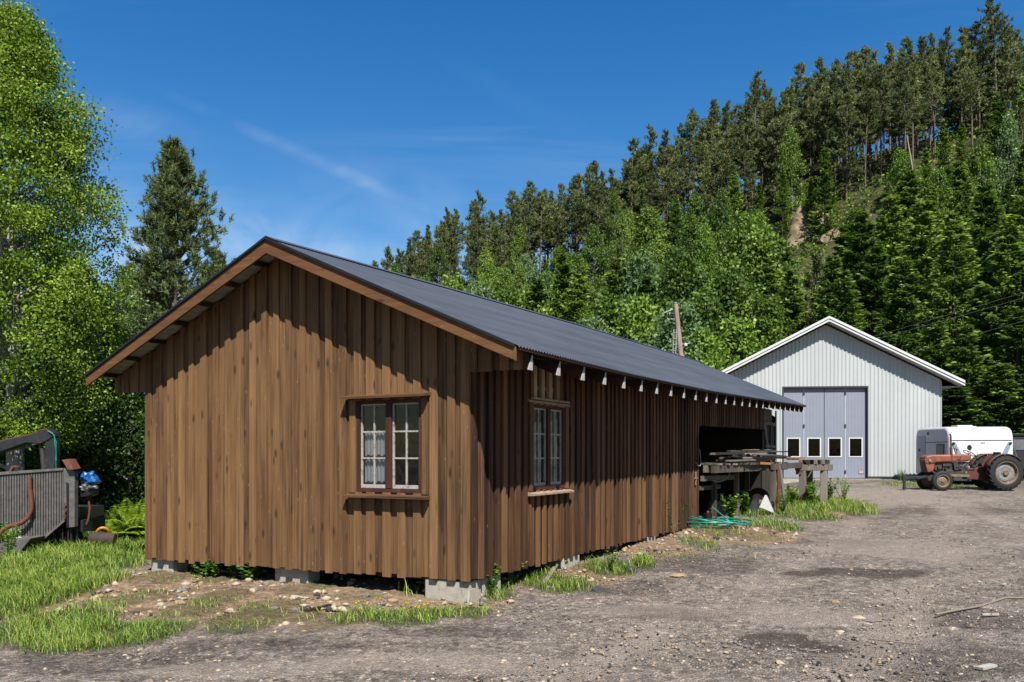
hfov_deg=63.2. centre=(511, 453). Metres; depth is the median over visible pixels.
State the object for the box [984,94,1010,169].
spruce tree
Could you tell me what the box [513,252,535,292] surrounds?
willow tree
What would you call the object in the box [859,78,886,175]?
pine tree
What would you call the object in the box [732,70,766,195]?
pine tree
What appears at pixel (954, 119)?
pine tree
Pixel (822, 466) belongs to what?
timber trestle
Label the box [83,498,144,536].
fern
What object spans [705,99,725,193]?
pine tree
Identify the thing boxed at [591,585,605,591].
stone
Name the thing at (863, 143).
pine tree
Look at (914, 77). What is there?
pine tree
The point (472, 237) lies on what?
pine tree
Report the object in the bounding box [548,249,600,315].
birch tree
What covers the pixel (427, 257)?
pine tree
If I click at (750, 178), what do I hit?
pine tree
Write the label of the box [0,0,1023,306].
sky
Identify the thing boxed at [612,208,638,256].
birch tree
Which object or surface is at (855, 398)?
door leaf
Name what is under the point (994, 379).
spruce tree
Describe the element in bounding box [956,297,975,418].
spruce tree
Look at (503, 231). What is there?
pine tree
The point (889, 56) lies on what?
pine tree
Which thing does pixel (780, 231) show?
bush
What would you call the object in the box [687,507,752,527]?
garden hose
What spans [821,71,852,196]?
pine tree
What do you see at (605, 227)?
pine tree
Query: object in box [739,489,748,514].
weed plant
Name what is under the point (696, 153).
pine tree
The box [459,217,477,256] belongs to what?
pine tree
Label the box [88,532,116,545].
cut log
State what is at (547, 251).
pine tree
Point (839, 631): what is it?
stone
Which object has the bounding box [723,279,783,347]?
birch tree
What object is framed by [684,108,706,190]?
pine tree
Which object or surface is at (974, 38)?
pine tree
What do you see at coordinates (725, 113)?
pine tree
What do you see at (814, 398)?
door leaf
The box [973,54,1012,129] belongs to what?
pine tree
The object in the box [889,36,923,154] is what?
pine tree
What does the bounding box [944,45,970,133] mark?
pine tree
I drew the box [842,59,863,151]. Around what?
pine tree
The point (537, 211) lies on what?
pine tree
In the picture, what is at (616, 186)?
pine tree
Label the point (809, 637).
stone
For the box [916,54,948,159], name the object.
pine tree
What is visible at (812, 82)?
pine tree
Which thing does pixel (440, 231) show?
pine tree
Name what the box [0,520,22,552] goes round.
weed plant
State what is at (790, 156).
birch tree
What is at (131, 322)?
thicket shrub
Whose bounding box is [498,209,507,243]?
pine tree
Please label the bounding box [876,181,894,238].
pine tree
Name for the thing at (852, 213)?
birch tree
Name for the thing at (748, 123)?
pine tree
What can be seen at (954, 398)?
spruce tree
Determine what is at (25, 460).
thicket shrub
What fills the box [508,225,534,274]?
birch tree
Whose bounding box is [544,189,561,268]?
pine tree
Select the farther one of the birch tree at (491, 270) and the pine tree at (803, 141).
the birch tree at (491, 270)
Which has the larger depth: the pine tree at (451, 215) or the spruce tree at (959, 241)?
the pine tree at (451, 215)
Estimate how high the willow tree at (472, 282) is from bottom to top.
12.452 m
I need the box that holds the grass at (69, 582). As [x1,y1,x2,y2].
[0,478,1023,654]
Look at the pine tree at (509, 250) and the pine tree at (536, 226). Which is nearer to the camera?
the pine tree at (509, 250)
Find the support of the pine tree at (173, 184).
on the ground at (772, 614)
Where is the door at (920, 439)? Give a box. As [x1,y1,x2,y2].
[917,436,924,458]
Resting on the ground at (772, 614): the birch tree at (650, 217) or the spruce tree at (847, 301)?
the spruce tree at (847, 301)
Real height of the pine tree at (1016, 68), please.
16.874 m
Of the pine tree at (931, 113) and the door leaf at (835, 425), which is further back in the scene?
the pine tree at (931, 113)
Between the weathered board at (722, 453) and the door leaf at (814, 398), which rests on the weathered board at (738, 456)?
the weathered board at (722, 453)
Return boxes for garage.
[722,316,964,483]
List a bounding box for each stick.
[800,648,820,651]
[867,638,914,643]
[935,597,1023,615]
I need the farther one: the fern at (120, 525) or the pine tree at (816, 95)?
the pine tree at (816, 95)
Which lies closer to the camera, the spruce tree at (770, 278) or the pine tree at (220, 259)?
the pine tree at (220, 259)
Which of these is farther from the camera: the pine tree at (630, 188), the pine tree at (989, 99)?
the pine tree at (630, 188)
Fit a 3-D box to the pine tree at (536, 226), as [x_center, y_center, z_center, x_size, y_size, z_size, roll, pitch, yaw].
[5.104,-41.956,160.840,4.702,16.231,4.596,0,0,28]
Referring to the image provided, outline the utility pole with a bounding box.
[662,302,689,356]
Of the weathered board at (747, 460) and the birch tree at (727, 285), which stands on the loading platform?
the weathered board at (747, 460)
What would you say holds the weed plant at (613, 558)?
on the ground at (772, 614)
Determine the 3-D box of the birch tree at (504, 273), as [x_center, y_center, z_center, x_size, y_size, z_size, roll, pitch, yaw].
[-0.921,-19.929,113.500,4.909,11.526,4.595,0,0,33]
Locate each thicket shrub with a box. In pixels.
[0,331,144,514]
[0,355,37,471]
[0,359,79,480]
[4,337,144,507]
[31,378,144,518]
[57,340,144,499]
[106,307,141,337]
[109,297,161,334]
[120,301,163,473]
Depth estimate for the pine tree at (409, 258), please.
164.45 m
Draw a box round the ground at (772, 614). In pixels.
[0,478,1023,681]
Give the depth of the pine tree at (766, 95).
133.13 m
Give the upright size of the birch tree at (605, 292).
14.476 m
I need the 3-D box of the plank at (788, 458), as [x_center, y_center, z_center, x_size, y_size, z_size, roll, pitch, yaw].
[7.561,0.107,22.890,0.160,0.065,2.826,0,0,36]
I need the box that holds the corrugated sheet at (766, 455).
[745,453,790,456]
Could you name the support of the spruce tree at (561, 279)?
on the hill
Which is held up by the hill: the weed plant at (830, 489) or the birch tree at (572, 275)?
the birch tree at (572, 275)
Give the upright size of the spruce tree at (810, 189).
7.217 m
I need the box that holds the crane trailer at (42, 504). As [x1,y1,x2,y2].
[0,428,104,550]
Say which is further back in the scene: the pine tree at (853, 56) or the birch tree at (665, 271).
the pine tree at (853, 56)
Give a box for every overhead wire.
[873,292,1023,336]
[879,298,1021,338]
[910,321,1021,352]
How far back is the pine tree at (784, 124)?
111.67 m
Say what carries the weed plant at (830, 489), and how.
on the ground at (772, 614)
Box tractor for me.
[902,433,1023,490]
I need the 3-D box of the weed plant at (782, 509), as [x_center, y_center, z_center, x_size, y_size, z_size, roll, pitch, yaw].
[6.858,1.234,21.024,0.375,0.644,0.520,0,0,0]
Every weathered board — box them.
[705,459,732,461]
[715,452,744,454]
[718,457,732,458]
[724,459,774,461]
[727,450,744,451]
[728,455,749,456]
[736,457,777,458]
[739,453,769,454]
[745,450,775,452]
[749,455,783,456]
[757,451,787,452]
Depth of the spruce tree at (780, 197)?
106.20 m
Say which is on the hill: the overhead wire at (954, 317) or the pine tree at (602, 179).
the pine tree at (602, 179)
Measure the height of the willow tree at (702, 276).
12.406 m
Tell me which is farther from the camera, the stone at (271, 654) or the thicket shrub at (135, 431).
the thicket shrub at (135, 431)
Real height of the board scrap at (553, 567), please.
0.165 m
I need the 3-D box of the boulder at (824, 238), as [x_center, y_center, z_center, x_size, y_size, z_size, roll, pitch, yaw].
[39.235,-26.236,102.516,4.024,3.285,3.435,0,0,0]
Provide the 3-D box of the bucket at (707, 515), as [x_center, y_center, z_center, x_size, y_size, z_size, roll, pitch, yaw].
[4.472,1.487,18.988,0.211,0.260,0.210,0,0,0]
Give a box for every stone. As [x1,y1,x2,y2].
[156,602,164,606]
[175,600,185,604]
[267,652,276,657]
[289,595,302,599]
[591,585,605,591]
[670,573,685,577]
[776,660,784,664]
[806,634,812,640]
[835,630,844,633]
[852,615,865,618]
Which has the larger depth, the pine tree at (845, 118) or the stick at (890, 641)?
the pine tree at (845, 118)
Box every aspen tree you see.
[0,0,149,532]
[0,257,144,474]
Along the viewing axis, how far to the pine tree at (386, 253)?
186.79 m
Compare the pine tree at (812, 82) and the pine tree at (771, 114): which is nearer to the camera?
the pine tree at (771, 114)
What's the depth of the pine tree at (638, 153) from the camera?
135.23 m
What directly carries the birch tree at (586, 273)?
on the hill
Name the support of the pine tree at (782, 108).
on the hill
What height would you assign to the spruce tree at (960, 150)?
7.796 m
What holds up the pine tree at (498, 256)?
on the hill
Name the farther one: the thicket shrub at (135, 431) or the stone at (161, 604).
the thicket shrub at (135, 431)
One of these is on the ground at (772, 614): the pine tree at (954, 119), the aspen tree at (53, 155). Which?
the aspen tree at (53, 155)
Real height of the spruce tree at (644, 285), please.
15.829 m
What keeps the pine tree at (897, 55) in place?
on the hill
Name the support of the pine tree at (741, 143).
on the hill
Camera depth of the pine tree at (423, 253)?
162.57 m
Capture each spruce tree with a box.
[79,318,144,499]
[471,268,478,282]
[524,276,548,311]
[538,255,549,297]
[549,252,574,319]
[559,270,596,324]
[597,256,629,322]
[636,275,657,308]
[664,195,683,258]
[722,171,746,256]
[750,182,768,221]
[756,257,793,331]
[768,167,794,240]
[773,269,810,337]
[774,239,808,326]
[801,176,818,229]
[806,147,841,240]
[807,255,857,326]
[821,222,868,316]
[823,270,877,337]
[826,211,897,338]
[849,244,906,345]
[858,191,924,331]
[873,258,930,359]
[890,169,941,300]
[895,199,962,425]
[906,163,921,213]
[906,212,984,418]
[916,309,958,424]
[917,148,934,210]
[925,185,949,263]
[933,123,956,208]
[933,160,984,316]
[942,323,1013,426]
[942,385,990,426]
[946,182,1021,344]
[951,120,971,171]
[956,223,1023,429]
[956,271,1013,423]
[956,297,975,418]
[960,362,1023,433]
[970,146,1002,210]
[974,309,1023,433]
[976,195,1023,402]
[977,96,1022,204]
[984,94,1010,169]
[987,210,1008,280]
[992,315,1023,427]
[1001,379,1023,433]
[1002,178,1020,233]
[1010,143,1023,233]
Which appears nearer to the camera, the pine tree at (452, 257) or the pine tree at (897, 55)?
the pine tree at (897, 55)
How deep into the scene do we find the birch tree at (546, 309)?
77.37 m
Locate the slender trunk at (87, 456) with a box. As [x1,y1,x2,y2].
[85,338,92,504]
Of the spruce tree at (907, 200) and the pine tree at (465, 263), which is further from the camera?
the pine tree at (465, 263)
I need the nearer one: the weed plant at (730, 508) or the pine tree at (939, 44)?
the weed plant at (730, 508)
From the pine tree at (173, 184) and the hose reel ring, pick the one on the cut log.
the hose reel ring
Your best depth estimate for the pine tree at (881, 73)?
107.70 m
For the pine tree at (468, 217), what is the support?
on the hill
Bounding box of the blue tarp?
[80,471,101,484]
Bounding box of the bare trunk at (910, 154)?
[906,135,916,199]
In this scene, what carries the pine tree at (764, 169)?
on the hill
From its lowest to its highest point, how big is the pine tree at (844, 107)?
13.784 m
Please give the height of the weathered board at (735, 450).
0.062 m
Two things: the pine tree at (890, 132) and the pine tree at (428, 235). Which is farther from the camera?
the pine tree at (428, 235)
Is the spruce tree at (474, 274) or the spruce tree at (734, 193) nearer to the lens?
the spruce tree at (734, 193)
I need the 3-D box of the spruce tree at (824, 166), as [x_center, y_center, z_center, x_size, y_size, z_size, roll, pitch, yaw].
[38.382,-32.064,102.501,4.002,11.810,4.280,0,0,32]
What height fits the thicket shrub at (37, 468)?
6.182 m
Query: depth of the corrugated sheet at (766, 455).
21.36 m
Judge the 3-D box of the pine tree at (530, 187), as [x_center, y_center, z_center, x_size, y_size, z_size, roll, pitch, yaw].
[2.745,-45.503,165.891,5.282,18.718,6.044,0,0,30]
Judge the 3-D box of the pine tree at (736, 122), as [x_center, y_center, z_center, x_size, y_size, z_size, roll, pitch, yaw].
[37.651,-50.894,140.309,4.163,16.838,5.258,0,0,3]
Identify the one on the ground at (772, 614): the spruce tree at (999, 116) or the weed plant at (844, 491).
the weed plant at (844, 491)
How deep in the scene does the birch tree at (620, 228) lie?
114.54 m
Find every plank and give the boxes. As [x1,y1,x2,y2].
[760,462,770,464]
[768,457,804,458]
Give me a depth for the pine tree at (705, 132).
139.20 m
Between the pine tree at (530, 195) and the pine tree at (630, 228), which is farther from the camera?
the pine tree at (530, 195)
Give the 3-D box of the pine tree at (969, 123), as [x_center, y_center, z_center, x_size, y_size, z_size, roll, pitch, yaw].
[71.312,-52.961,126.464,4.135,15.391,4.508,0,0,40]
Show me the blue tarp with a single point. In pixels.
(90, 478)
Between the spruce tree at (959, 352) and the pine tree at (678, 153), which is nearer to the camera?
the spruce tree at (959, 352)
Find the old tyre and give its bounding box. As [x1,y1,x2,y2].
[748,488,768,508]
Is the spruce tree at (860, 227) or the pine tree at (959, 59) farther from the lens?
the pine tree at (959, 59)
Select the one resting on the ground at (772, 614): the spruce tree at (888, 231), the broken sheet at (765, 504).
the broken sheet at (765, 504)
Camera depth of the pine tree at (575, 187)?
144.22 m
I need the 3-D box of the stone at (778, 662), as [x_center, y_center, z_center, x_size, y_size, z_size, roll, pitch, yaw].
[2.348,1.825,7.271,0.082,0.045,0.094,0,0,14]
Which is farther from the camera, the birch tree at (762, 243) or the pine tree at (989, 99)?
the pine tree at (989, 99)
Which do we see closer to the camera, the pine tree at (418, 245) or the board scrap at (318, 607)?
the board scrap at (318, 607)
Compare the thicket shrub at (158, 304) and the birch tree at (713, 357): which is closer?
the thicket shrub at (158, 304)
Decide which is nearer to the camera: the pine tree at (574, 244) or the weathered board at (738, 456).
the weathered board at (738, 456)
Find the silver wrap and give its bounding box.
[79,483,98,490]
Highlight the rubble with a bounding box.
[40,524,797,633]
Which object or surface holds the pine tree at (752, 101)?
on the hill
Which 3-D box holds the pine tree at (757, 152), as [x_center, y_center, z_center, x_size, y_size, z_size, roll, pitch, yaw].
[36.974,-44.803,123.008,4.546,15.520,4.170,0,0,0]
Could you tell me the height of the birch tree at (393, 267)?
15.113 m
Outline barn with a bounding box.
[84,236,806,602]
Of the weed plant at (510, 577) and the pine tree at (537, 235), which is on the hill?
the pine tree at (537, 235)
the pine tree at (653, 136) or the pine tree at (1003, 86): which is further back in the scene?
the pine tree at (653, 136)
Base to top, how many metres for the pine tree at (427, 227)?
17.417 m
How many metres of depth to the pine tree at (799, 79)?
130.31 m
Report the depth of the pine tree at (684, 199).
151.72 m
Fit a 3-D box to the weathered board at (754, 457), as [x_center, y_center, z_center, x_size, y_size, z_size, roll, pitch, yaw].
[6.245,0.097,21.100,0.150,0.041,2.433,0,0,38]
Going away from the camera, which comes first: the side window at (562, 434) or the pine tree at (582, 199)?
the side window at (562, 434)
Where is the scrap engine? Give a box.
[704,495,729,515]
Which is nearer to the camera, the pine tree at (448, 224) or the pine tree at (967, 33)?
the pine tree at (967, 33)
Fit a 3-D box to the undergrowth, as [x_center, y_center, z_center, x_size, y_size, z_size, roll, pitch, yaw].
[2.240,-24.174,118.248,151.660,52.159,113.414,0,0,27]
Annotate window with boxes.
[341,392,430,499]
[528,398,573,495]
[936,444,943,454]
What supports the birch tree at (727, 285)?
on the hill
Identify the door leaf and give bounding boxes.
[784,389,804,477]
[804,388,824,477]
[825,388,845,477]
[845,388,865,477]
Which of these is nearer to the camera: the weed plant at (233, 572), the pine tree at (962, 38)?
the weed plant at (233, 572)
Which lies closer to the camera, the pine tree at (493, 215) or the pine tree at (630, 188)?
the pine tree at (630, 188)
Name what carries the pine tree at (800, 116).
on the hill
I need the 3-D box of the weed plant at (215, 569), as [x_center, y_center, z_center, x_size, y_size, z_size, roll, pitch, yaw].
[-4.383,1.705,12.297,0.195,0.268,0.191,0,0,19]
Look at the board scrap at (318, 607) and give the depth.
9.77 m
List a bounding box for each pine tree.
[92,134,235,437]
[196,244,228,282]
[371,260,378,266]
[379,245,391,268]
[383,253,397,269]
[395,248,404,273]
[399,250,405,273]
[403,238,416,275]
[405,246,416,275]
[409,230,429,267]
[412,240,423,275]
[414,230,439,268]
[414,244,426,278]
[418,239,432,280]
[422,224,434,269]
[428,219,452,280]
[433,220,442,276]
[434,207,451,242]
[437,233,449,265]
[442,233,465,285]
[444,215,462,274]
[445,213,465,277]
[446,214,462,271]
[446,243,460,274]
[452,208,469,275]
[454,255,473,286]
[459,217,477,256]
[463,199,488,255]
[464,211,487,267]
[465,203,476,265]
[465,227,483,274]
[468,190,490,235]
[474,227,487,280]
[484,222,506,267]
[485,210,498,264]
[488,215,501,242]
[490,223,509,267]
[493,217,511,262]
[497,215,511,268]
[497,224,522,275]
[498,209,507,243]
[499,211,528,252]
[500,204,522,287]
[502,190,519,220]
[505,217,522,264]
[515,195,529,250]
[516,181,537,241]
[518,189,532,242]
[519,234,538,276]
[520,191,535,256]
[523,195,538,259]
[523,221,530,249]
[526,191,557,264]
[527,195,545,257]
[530,195,564,271]
[535,222,539,266]
[539,189,548,271]
[541,212,549,265]
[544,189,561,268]
[548,192,570,271]
[550,214,568,255]
[555,175,583,252]
[556,183,569,244]
[556,200,575,246]
[557,214,569,248]
[561,177,587,251]
[567,164,603,256]
[567,206,584,253]
[573,160,610,234]
[574,172,583,252]
[576,180,608,272]
[595,188,606,246]
[597,168,620,247]
[600,171,609,249]
[600,240,626,290]
[602,179,626,240]
[602,180,616,239]
[618,136,648,204]
[621,157,645,231]
[623,224,634,258]
[625,167,642,226]
[636,124,663,189]
[637,156,661,239]
[638,171,660,215]
[639,151,659,205]
[641,129,678,230]
[654,145,690,237]
[655,146,677,232]
[669,138,684,207]
[671,112,700,206]
[671,123,693,201]
[673,143,692,225]
[678,172,690,213]
[681,125,720,211]
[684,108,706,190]
[686,149,699,193]
[688,140,715,223]
[693,118,720,190]
[695,106,731,219]
[698,133,720,209]
[704,142,730,204]
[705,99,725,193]
[707,99,736,152]
[711,131,742,197]
[716,100,746,191]
[725,105,744,177]
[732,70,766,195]
[734,79,764,162]
[735,130,757,210]
[737,100,761,208]
[740,154,772,215]
[746,100,782,213]
[749,98,776,193]
[751,102,774,186]
[752,101,766,183]
[755,122,781,207]
[756,80,768,170]
[760,106,782,200]
[761,90,795,215]
[767,87,776,110]
[768,115,798,218]
[777,82,812,201]
[780,61,811,163]
[792,103,813,181]
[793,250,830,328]
[796,88,818,176]
[797,76,827,176]
[799,91,824,176]
[805,77,826,164]
[806,92,839,176]
[809,56,835,143]
[813,77,830,159]
[821,63,848,175]
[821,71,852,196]
[826,50,862,180]
[827,85,868,200]
[830,58,844,161]
[832,89,859,188]
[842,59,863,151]
[843,50,861,157]
[847,51,866,156]
[850,81,883,189]
[851,45,887,166]
[854,63,895,181]
[855,87,865,160]
[857,127,878,160]
[859,49,886,165]
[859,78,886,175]
[870,70,898,165]
[872,41,897,153]
[873,72,887,159]
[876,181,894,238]
[879,60,890,143]
[883,62,920,148]
[885,67,929,150]
[885,129,897,152]
[887,54,896,147]
[888,59,929,148]
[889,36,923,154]
[893,65,926,165]
[894,119,924,146]
[895,46,909,75]
[906,60,926,156]
[910,54,921,124]
[914,64,944,154]
[915,35,944,139]
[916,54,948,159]
[919,59,944,148]
[921,31,938,137]
[921,47,934,139]
[924,48,956,118]
[930,26,960,138]
[935,42,955,128]
[935,84,956,132]
[942,26,984,127]
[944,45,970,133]
[950,86,967,134]
[952,48,986,161]
[958,27,986,129]
[965,23,994,131]
[965,86,991,130]
[969,52,989,125]
[972,0,1015,95]
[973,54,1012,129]
[979,14,999,130]
[983,53,1011,124]
[985,22,1014,108]
[988,61,1010,108]
[992,25,1023,112]
[1002,39,1023,118]
[1008,59,1015,111]
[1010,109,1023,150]
[1011,27,1023,83]
[1014,60,1023,79]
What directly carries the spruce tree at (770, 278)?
on the hill
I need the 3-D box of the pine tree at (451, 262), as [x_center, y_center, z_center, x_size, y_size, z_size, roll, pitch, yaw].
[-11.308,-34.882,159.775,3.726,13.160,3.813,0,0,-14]
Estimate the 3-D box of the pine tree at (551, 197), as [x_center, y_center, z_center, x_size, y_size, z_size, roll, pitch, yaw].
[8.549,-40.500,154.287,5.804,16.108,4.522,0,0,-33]
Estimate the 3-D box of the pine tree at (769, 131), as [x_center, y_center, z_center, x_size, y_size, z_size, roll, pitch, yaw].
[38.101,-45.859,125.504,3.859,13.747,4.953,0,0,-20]
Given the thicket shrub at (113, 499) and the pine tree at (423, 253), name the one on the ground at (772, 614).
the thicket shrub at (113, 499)
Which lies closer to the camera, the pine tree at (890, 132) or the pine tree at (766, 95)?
the pine tree at (890, 132)
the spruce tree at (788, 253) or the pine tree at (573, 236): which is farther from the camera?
the pine tree at (573, 236)
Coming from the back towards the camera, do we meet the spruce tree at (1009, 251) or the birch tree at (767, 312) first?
the birch tree at (767, 312)
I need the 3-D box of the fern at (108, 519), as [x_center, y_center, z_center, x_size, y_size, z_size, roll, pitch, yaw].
[-8.806,1.457,18.555,1.353,0.611,1.254,0,0,0]
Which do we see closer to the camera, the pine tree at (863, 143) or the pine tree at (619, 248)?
the pine tree at (619, 248)
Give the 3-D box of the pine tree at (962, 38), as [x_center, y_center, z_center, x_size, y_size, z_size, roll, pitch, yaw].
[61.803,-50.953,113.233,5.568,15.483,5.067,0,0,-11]
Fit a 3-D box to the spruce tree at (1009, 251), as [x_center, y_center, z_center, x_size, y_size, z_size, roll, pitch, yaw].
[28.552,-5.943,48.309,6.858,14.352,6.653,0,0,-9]
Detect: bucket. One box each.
[703,513,712,524]
[747,499,759,512]
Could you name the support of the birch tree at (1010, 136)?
on the hill
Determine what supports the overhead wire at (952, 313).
attached to the garage
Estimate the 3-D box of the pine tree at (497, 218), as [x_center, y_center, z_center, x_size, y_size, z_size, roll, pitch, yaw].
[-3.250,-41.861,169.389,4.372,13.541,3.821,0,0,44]
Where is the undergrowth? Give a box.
[463,122,1019,425]
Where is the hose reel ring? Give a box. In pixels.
[96,526,109,532]
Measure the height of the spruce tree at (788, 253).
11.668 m
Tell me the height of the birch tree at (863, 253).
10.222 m
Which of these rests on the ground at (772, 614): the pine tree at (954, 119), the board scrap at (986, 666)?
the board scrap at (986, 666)
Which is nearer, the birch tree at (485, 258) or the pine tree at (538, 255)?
the birch tree at (485, 258)
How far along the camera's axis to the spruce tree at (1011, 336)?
44.96 m
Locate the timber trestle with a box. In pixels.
[786,459,833,503]
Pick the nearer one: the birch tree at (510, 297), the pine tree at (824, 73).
the birch tree at (510, 297)
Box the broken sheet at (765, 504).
[759,495,773,512]
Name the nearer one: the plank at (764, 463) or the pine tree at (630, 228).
the plank at (764, 463)
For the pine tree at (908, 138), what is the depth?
134.04 m
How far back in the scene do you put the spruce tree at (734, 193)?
104.25 m
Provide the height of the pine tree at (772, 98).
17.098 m
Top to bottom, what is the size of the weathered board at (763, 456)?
0.053 m
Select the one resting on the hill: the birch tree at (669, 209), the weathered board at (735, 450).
the birch tree at (669, 209)
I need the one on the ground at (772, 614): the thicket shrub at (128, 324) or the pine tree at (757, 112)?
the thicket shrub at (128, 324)
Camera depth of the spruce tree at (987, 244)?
59.61 m
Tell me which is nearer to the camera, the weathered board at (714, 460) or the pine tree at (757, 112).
the weathered board at (714, 460)
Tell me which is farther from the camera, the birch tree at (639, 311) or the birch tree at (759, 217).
the birch tree at (759, 217)
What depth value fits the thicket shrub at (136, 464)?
24.79 m
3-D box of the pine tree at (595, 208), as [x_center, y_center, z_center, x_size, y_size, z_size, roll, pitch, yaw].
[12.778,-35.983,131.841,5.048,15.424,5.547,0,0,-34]
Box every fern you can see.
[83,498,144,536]
[90,505,136,532]
[108,504,144,533]
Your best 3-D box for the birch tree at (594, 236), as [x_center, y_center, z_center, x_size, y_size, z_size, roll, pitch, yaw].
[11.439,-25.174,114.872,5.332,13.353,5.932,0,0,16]
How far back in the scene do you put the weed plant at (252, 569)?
11.95 m
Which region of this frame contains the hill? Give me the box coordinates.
[462,131,1023,324]
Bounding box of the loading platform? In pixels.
[699,461,807,518]
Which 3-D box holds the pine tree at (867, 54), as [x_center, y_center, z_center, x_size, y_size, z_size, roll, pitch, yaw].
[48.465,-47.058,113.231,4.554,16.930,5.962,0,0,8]
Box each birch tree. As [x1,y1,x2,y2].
[103,265,181,326]
[388,262,403,273]
[424,242,450,283]
[439,270,465,291]
[468,246,496,281]
[479,263,497,290]
[486,266,506,298]
[493,283,521,306]
[494,265,513,295]
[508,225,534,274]
[509,264,529,293]
[515,283,547,308]
[534,300,564,318]
[543,245,569,284]
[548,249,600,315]
[548,255,577,306]
[578,223,610,305]
[580,258,592,316]
[582,292,626,336]
[589,285,614,316]
[601,190,623,270]
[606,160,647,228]
[608,212,631,270]
[610,292,662,345]
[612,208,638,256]
[622,149,664,223]
[628,203,677,292]
[642,240,662,281]
[643,247,717,342]
[647,324,674,348]
[656,245,680,283]
[658,201,683,253]
[676,220,699,258]
[679,192,709,258]
[683,287,734,358]
[684,327,735,370]
[690,221,719,280]
[702,262,754,351]
[703,210,780,315]
[709,184,734,265]
[709,199,733,251]
[714,313,767,366]
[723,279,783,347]
[725,224,804,336]
[737,208,780,256]
[745,292,792,349]
[771,127,809,216]
[830,206,877,255]
[840,235,876,314]
[880,147,922,199]
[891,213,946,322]
[915,166,954,242]
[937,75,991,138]
[955,135,1001,263]
[993,111,1023,213]
[1010,70,1023,139]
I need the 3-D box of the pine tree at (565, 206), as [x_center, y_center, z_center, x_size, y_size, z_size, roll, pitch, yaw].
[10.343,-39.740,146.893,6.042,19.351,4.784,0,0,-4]
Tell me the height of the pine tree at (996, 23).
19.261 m
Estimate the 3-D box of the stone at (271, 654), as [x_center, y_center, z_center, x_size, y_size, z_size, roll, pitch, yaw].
[-2.163,1.821,7.495,0.083,0.081,0.095,0,0,5]
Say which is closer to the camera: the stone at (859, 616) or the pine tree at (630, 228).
the stone at (859, 616)
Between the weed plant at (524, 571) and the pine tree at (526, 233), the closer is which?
the weed plant at (524, 571)
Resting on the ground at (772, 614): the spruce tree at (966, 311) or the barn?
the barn
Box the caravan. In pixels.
[916,425,1012,480]
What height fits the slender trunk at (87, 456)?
5.508 m
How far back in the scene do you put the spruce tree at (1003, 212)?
72.67 m
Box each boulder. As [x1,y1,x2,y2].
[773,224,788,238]
[786,206,829,242]
[789,237,805,246]
[812,229,839,243]
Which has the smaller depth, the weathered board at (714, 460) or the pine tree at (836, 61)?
the weathered board at (714, 460)
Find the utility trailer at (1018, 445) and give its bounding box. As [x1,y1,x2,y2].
[1012,434,1023,478]
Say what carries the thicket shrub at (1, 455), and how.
on the ground at (772, 614)
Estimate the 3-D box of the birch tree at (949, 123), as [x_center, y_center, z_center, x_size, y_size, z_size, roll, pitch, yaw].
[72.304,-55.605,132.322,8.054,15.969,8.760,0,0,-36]
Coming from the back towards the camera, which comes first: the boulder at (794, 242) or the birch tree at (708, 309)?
the boulder at (794, 242)
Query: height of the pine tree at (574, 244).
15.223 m
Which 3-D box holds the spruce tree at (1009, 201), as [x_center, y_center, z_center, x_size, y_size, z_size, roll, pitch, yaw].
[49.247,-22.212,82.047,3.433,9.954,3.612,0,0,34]
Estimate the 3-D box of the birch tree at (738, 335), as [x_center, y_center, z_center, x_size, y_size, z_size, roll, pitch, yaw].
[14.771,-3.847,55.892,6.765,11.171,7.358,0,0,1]
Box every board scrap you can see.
[304,603,331,611]
[542,562,559,582]
[970,567,989,569]
[975,663,996,669]
[981,613,998,614]
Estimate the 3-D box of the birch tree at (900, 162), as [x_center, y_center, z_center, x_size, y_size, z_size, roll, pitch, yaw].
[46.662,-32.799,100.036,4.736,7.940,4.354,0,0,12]
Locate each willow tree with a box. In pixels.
[465,277,479,293]
[468,280,500,298]
[511,259,539,285]
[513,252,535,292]
[535,270,554,307]
[574,313,615,332]
[606,247,673,324]
[636,298,712,362]
[685,262,709,304]
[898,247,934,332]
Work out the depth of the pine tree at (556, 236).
148.93 m
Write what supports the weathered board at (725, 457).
on the weathered board at (714, 460)
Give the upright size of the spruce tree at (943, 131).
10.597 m
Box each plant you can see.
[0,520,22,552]
[194,557,211,577]
[211,561,221,577]
[227,565,237,577]
[238,563,257,577]
[487,563,500,594]
[507,561,527,583]
[520,568,528,576]
[605,545,621,569]
[626,565,637,572]
[666,502,686,535]
[707,500,719,512]
[717,494,742,519]
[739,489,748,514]
[776,491,791,513]
[785,485,798,503]
[805,482,820,502]
[819,477,838,500]
[836,478,852,498]
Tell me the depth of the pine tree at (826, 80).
123.84 m
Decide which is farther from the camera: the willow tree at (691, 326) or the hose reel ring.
the willow tree at (691, 326)
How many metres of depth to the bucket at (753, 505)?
21.43 m
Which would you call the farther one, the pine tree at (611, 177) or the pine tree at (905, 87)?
the pine tree at (611, 177)
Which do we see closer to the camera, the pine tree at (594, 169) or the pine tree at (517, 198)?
the pine tree at (594, 169)
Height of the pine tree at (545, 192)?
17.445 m
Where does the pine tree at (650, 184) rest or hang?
on the hill
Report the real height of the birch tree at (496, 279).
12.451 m
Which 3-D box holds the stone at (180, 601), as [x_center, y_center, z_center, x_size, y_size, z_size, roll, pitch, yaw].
[-4.014,1.831,10.098,0.150,0.118,0.180,0,0,-15]

